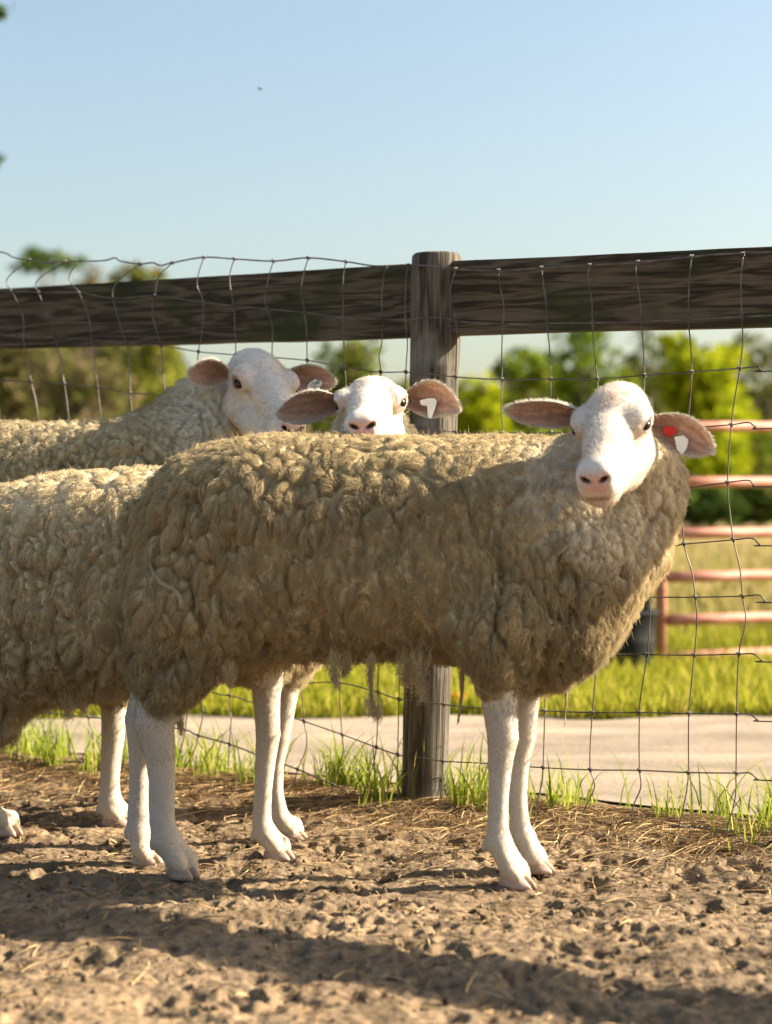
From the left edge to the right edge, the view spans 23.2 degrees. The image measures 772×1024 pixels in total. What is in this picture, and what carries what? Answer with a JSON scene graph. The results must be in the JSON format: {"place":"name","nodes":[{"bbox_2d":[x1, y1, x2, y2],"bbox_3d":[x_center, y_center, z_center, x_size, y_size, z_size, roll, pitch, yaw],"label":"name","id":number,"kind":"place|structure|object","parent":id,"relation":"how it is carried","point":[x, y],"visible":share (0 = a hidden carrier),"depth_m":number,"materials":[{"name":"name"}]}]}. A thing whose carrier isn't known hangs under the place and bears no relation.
{"place":"outdoors","nodes":[
{"label":"outdoors","id":0,"kind":"place"},
{"bbox_2d":[0,521,771,1023],"bbox_3d":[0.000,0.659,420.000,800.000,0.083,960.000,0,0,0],"label":"ground","id":1,"kind":"structure","parent":0,"point":[414,989],"depth_m":2.99,"materials":[{"name":"soil"}]},
{"bbox_2d":[0,403,9,417],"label":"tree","id":2,"kind":"object","parent":1,"relation":"on","point":[2,409],"visible":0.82,"depth_m":89.54,"materials":[{"name":"green plant"}]},
{"bbox_2d":[0,1,13,165],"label":"broadleaf tree","id":3,"kind":"object","parent":1,"relation":"on","point":[3,14],"visible":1,"depth_m":11.99,"materials":[{"name":"green plant"}]},
{"bbox_2d":[0,348,62,421],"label":"tree","id":4,"kind":"object","parent":1,"relation":"on","point":[14,368],"visible":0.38,"depth_m":89.05,"materials":[{"name":"green plant"}]},
{"bbox_2d":[3,244,88,418],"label":"tree","id":5,"kind":"object","parent":1,"relation":"on","point":[33,253],"visible":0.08,"depth_m":97.52,"materials":[{"name":"green plant"}]},
{"bbox_2d":[20,348,145,422],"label":"tree","id":6,"kind":"object","parent":1,"relation":"on","point":[86,400],"visible":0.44,"depth_m":81.77,"materials":[{"name":"green plant"}]},
{"bbox_2d":[65,264,119,395],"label":"tree","id":7,"kind":"object","parent":1,"relation":"on","point":[91,279],"visible":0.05,"depth_m":103.65,"materials":[{"name":"green plant"}]},
{"bbox_2d":[88,260,169,412],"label":"tree","id":8,"kind":"object","parent":1,"relation":"on","point":[138,273],"visible":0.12,"depth_m":95.65,"materials":[{"name":"green plant"}]},
{"bbox_2d":[121,345,185,411],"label":"tree","id":9,"kind":"object","parent":1,"relation":"on","point":[151,373],"visible":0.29,"depth_m":86.19,"materials":[{"name":"green plant"}]},
{"bbox_2d":[0,347,337,827],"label":"sheep","id":10,"kind":"object","parent":1,"relation":"on","point":[244,391],"visible":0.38,"depth_m":4.02},
{"bbox_2d":[0,374,462,861],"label":"sheep","id":11,"kind":"object","parent":1,"relation":"on","point":[62,543],"visible":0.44,"depth_m":3.64},
{"bbox_2d":[299,341,341,432],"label":"tree","id":12,"kind":"object","parent":1,"relation":"on","point":[321,356],"visible":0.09,"depth_m":112.66,"materials":[{"name":"green plant"}]},
{"bbox_2d":[315,340,386,431],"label":"tree","id":13,"kind":"object","parent":1,"relation":"on","point":[358,355],"visible":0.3,"depth_m":92.58,"materials":[{"name":"green plant"}]},
{"bbox_2d":[0,246,771,834],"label":"wooden fence","id":14,"kind":"object","parent":1,"relation":"on","point":[434,306],"visible":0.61,"depth_m":4.08,"materials":[{"name":"brown wood"}]},
{"bbox_2d":[0,750,771,1023],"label":"straw litter","id":15,"kind":"object","parent":1,"relation":"on","point":[223,778],"visible":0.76,"depth_m":3.71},
{"bbox_2d":[0,345,771,476],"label":"distant woods","id":16,"kind":"object","parent":1,"relation":"on","point":[400,384],"visible":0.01,"depth_m":130.05,"materials":[{"name":"green plant"}]},
{"bbox_2d":[0,786,771,1023],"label":"earth crumbs","id":17,"kind":"object","parent":1,"relation":"on","point":[341,956],"visible":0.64,"depth_m":3.02,"materials":[{"name":"brown soil"}]},
{"bbox_2d":[2,707,771,855],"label":"grass tufts","id":18,"kind":"object","parent":1,"relation":"on","point":[208,763],"visible":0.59,"depth_m":4.17,"materials":[{"name":"green plant"}]},
{"bbox_2d":[33,613,771,719],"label":"pasture grass","id":19,"kind":"structure","parent":1,"relation":"on","point":[707,696],"depth_m":6.35,"materials":[{"name":"green plant"}]},
{"bbox_2d":[108,380,717,890],"bbox_3d":[0.027,0.222,3.427,1.149,0.896,0.508,0,0,19],"label":"sheep","id":20,"kind":"object","parent":1,"relation":"on","point":[514,578],"visible":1,"depth_m":3.28},
{"bbox_2d":[450,690,468,700],"bbox_3d":[0.236,0.617,6.149,0.081,0.077,0.081,0,0,0],"label":"yellow flower","id":21,"kind":"object","parent":1,"relation":"on","point":[455,692],"visible":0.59,"depth_m":6.14,"materials":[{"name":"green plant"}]},
{"bbox_2d":[457,371,512,434],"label":"tree","id":22,"kind":"object","parent":1,"relation":"on","point":[478,413],"visible":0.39,"depth_m":84.14,"materials":[{"name":"green plant"}]},
{"bbox_2d":[487,345,564,435],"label":"tree","id":23,"kind":"object","parent":1,"relation":"on","point":[538,367],"visible":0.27,"depth_m":86.59,"materials":[{"name":"green plant"}]},
{"bbox_2d":[525,331,642,435],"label":"tree","id":24,"kind":"object","parent":1,"relation":"on","point":[580,367],"visible":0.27,"depth_m":91.37,"materials":[{"name":"green plant"}]},
{"bbox_2d":[609,608,658,669],"bbox_3d":[0.970,0.523,7.750,0.314,0.239,0.314,0,0,0],"label":"feed tub","id":25,"kind":"object","parent":1,"relation":"on","point":[638,644],"visible":0.35,"depth_m":7.62,"materials":[{"name":"black plastic"}]},
{"bbox_2d":[616,330,674,414],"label":"tree","id":26,"kind":"object","parent":1,"relation":"on","point":[633,360],"visible":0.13,"depth_m":104.85,"materials":[{"name":"green plant"}]},
{"bbox_2d":[642,398,651,608],"bbox_3d":[1.099,0.135,8.000,0.074,1.241,0.068,0,0,0],"label":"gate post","id":27,"kind":"object","parent":1,"relation":"on","point":[646,605],"visible":0.05,"depth_m":7.97,"materials":[{"name":"wood"}]},
{"bbox_2d":[655,421,771,663],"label":"tube gate","id":28,"kind":"structure","parent":27,"relation":"attached to","point":[664,620],"depth_m":8.08,"materials":[{"name":"metal"}]},
{"bbox_2d":[646,330,760,526],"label":"tree","id":29,"kind":"object","parent":1,"relation":"on","point":[712,392],"visible":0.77,"depth_m":78.69,"materials":[{"name":"green plant"}]},
{"bbox_2d":[679,487,752,527],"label":"bush","id":30,"kind":"object","parent":1,"relation":"on","point":[707,507],"visible":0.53,"depth_m":72.96,"materials":[{"name":"green plant"}]},
{"bbox_2d":[691,410,771,488],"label":"bush","id":31,"kind":"object","parent":1,"relation":"on","point":[763,464],"visible":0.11,"depth_m":86.78,"materials":[{"name":"green plant"}]},
{"bbox_2d":[725,472,771,526],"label":"bush","id":32,"kind":"object","parent":1,"relation":"on","point":[759,500],"visible":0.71,"depth_m":76.39,"materials":[{"name":"green plant"}]},
{"bbox_2d":[729,330,771,476],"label":"tree","id":33,"kind":"object","parent":1,"relation":"on","point":[763,364],"visible":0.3,"depth_m":109.03,"materials":[{"name":"green plant"}]},
{"bbox_2d":[0,0,771,389],"label":"sky","id":34,"kind":"structure","parent":0,"point":[375,132],"materials":[{"name":"blue"}]},
{"bbox_2d":[6,711,771,816],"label":"sandy track","id":35,"kind":"structure","parent":0,"point":[712,740],"depth_m":5.21,"materials":[{"name":"beige sand"}]},
{"bbox_2d":[652,538,771,634],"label":"field grass","id":36,"kind":"structure","parent":0,"point":[679,590],"depth_m":15.06,"materials":[{"name":"plant"}]}
]}

